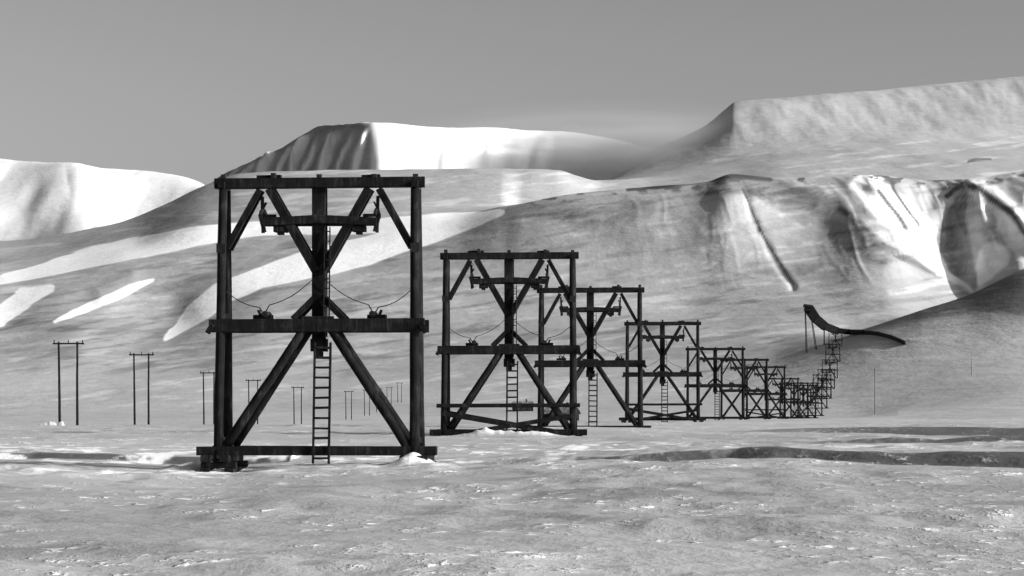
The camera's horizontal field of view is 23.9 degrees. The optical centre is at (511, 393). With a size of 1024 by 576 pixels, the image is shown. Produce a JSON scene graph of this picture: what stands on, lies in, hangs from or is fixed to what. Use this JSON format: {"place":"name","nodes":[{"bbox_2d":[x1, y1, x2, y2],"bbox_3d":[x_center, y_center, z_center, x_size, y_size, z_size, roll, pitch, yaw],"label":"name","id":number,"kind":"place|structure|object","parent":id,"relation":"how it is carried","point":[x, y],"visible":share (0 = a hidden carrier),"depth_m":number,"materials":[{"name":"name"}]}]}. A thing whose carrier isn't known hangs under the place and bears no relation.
{"place":"outdoors","nodes":[
{"label":"outdoors","id":0,"kind":"place"},
{"bbox_2d":[0,76,1023,575],"bbox_3d":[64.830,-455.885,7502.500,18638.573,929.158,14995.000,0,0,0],"label":"snow covered terrain","id":1,"kind":"structure","parent":0,"point":[752,226],"depth_m":1391.34,"materials":[{"name":"white snow"}]},
{"bbox_2d":[53,340,83,424],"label":"utility pole","id":2,"kind":"object","parent":1,"relation":"on","point":[59,402],"visible":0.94,"depth_m":239.90,"materials":[{"name":"wood"}]},
{"bbox_2d":[129,352,153,424],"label":"utility pole","id":3,"kind":"object","parent":1,"relation":"on","point":[134,399],"visible":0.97,"depth_m":299.92,"materials":[{"name":"wood"}]},
{"bbox_2d":[200,372,214,424],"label":"utility pole","id":4,"kind":"object","parent":1,"relation":"on","point":[213,396],"visible":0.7,"depth_m":419.90,"materials":[{"name":"wood"}]},
{"bbox_2d":[245,379,260,423],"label":"utility pole","id":5,"kind":"object","parent":1,"relation":"on","point":[248,389],"visible":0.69,"depth_m":479.89,"materials":[{"name":"wood"}]},
{"bbox_2d":[291,387,303,423],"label":"utility pole","id":6,"kind":"object","parent":1,"relation":"on","point":[293,404],"visible":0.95,"depth_m":574.89,"materials":[{"name":"wood"}]},
{"bbox_2d":[196,173,436,472],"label":"ropeway trestle","id":7,"kind":"object","parent":1,"relation":"on","point":[320,323],"visible":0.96,"depth_m":79.55,"materials":[{"name":"wood"}]},
{"bbox_2d":[344,391,353,419],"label":"utility pole","id":8,"kind":"object","parent":1,"relation":"on","point":[351,402],"visible":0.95,"depth_m":759.89,"materials":[{"name":"wood"}]},
{"bbox_2d":[363,390,369,415],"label":"utility pole","id":9,"kind":"object","parent":1,"relation":"on","point":[364,404],"visible":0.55,"depth_m":849.83,"materials":[{"name":"wood"}]},
{"bbox_2d":[396,382,401,401],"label":"utility pole","id":10,"kind":"object","parent":1,"relation":"on","point":[397,392],"visible":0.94,"depth_m":1099.93,"materials":[{"name":"wood"}]},
{"bbox_2d":[430,249,586,435],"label":"ropeway trestle","id":11,"kind":"object","parent":1,"relation":"on","point":[508,349],"visible":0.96,"depth_m":121.45,"materials":[{"name":"wood"}]},
{"bbox_2d":[512,399,532,411],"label":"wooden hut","id":12,"kind":"object","parent":1,"relation":"on","point":[524,408],"visible":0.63,"depth_m":897.97,"materials":[{"name":"wood"}]},
{"bbox_2d":[544,402,580,420],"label":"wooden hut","id":13,"kind":"object","parent":1,"relation":"on","point":[564,410],"visible":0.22,"depth_m":558.83,"materials":[{"name":"wood"}]},
{"bbox_2d":[533,285,650,427],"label":"ropeway trestle","id":14,"kind":"object","parent":1,"relation":"on","point":[590,330],"visible":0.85,"depth_m":156.50,"materials":[{"name":"wood"}]},
{"bbox_2d":[619,320,705,422],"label":"ropeway trestle","id":15,"kind":"object","parent":1,"relation":"on","point":[662,373],"visible":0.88,"depth_m":219.34,"materials":[{"name":"wood"}]},
{"bbox_2d":[683,346,748,420],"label":"ropeway trestle","id":16,"kind":"object","parent":1,"relation":"on","point":[715,368],"visible":0.78,"depth_m":282.48,"materials":[{"name":"wood"}]},
{"bbox_2d":[719,358,771,419],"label":"ropeway trestle","id":17,"kind":"object","parent":1,"relation":"on","point":[756,389],"visible":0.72,"depth_m":344.41,"materials":[{"name":"wood"}]},
{"bbox_2d":[745,365,788,418],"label":"ropeway trestle","id":18,"kind":"object","parent":1,"relation":"on","point":[782,416],"visible":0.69,"depth_m":414.33,"materials":[{"name":"wood"}]},
{"bbox_2d":[764,377,801,418],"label":"ropeway trestle","id":19,"kind":"object","parent":1,"relation":"on","point":[782,391],"visible":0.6,"depth_m":489.53,"materials":[{"name":"wood"}]},
{"bbox_2d":[777,382,809,418],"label":"ropeway trestle","id":20,"kind":"object","parent":1,"relation":"on","point":[794,393],"visible":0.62,"depth_m":564.42,"materials":[{"name":"wood"}]},
{"bbox_2d":[789,384,817,417],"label":"ropeway trestle","id":21,"kind":"object","parent":1,"relation":"on","point":[803,393],"visible":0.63,"depth_m":639.42,"materials":[{"name":"wood"}]},
{"bbox_2d":[799,388,823,416],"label":"ropeway trestle","id":22,"kind":"object","parent":1,"relation":"on","point":[811,396],"visible":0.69,"depth_m":719.39,"materials":[{"name":"wood"}]},
{"bbox_2d":[806,382,827,409],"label":"ropeway trestle","id":23,"kind":"object","parent":1,"relation":"on","point":[817,396],"visible":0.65,"depth_m":799.39,"materials":[{"name":"wood"}]},
{"bbox_2d":[812,374,831,399],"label":"ropeway trestle","id":24,"kind":"object","parent":1,"relation":"on","point":[822,380],"visible":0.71,"depth_m":879.62,"materials":[{"name":"wood"}]},
{"bbox_2d":[817,369,835,389],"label":"ropeway trestle","id":25,"kind":"object","parent":1,"relation":"on","point":[828,380],"visible":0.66,"depth_m":959.46,"materials":[{"name":"wood"}]},
{"bbox_2d":[821,359,837,378],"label":"ropeway trestle","id":26,"kind":"object","parent":1,"relation":"on","point":[829,362],"visible":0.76,"depth_m":1039.58,"materials":[{"name":"wood"}]},
{"bbox_2d":[824,344,840,364],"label":"ropeway trestle","id":27,"kind":"object","parent":1,"relation":"on","point":[834,354],"visible":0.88,"depth_m":1119.68,"materials":[{"name":"wood"}]},
{"bbox_2d":[827,331,842,348],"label":"ropeway trestle","id":28,"kind":"object","parent":1,"relation":"on","point":[835,340],"visible":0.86,"depth_m":1199.47,"materials":[{"name":"wood"}]},
{"bbox_2d":[803,304,905,352],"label":"ramp","id":29,"kind":"object","parent":1,"relation":"on","point":[816,318],"visible":0.94,"depth_m":1241.14,"materials":[{"name":"wood"}]},
{"bbox_2d":[0,0,1023,184],"label":"sky","id":30,"kind":"structure","parent":0,"point":[200,91],"materials":[{"name":"grey"}]}
]}

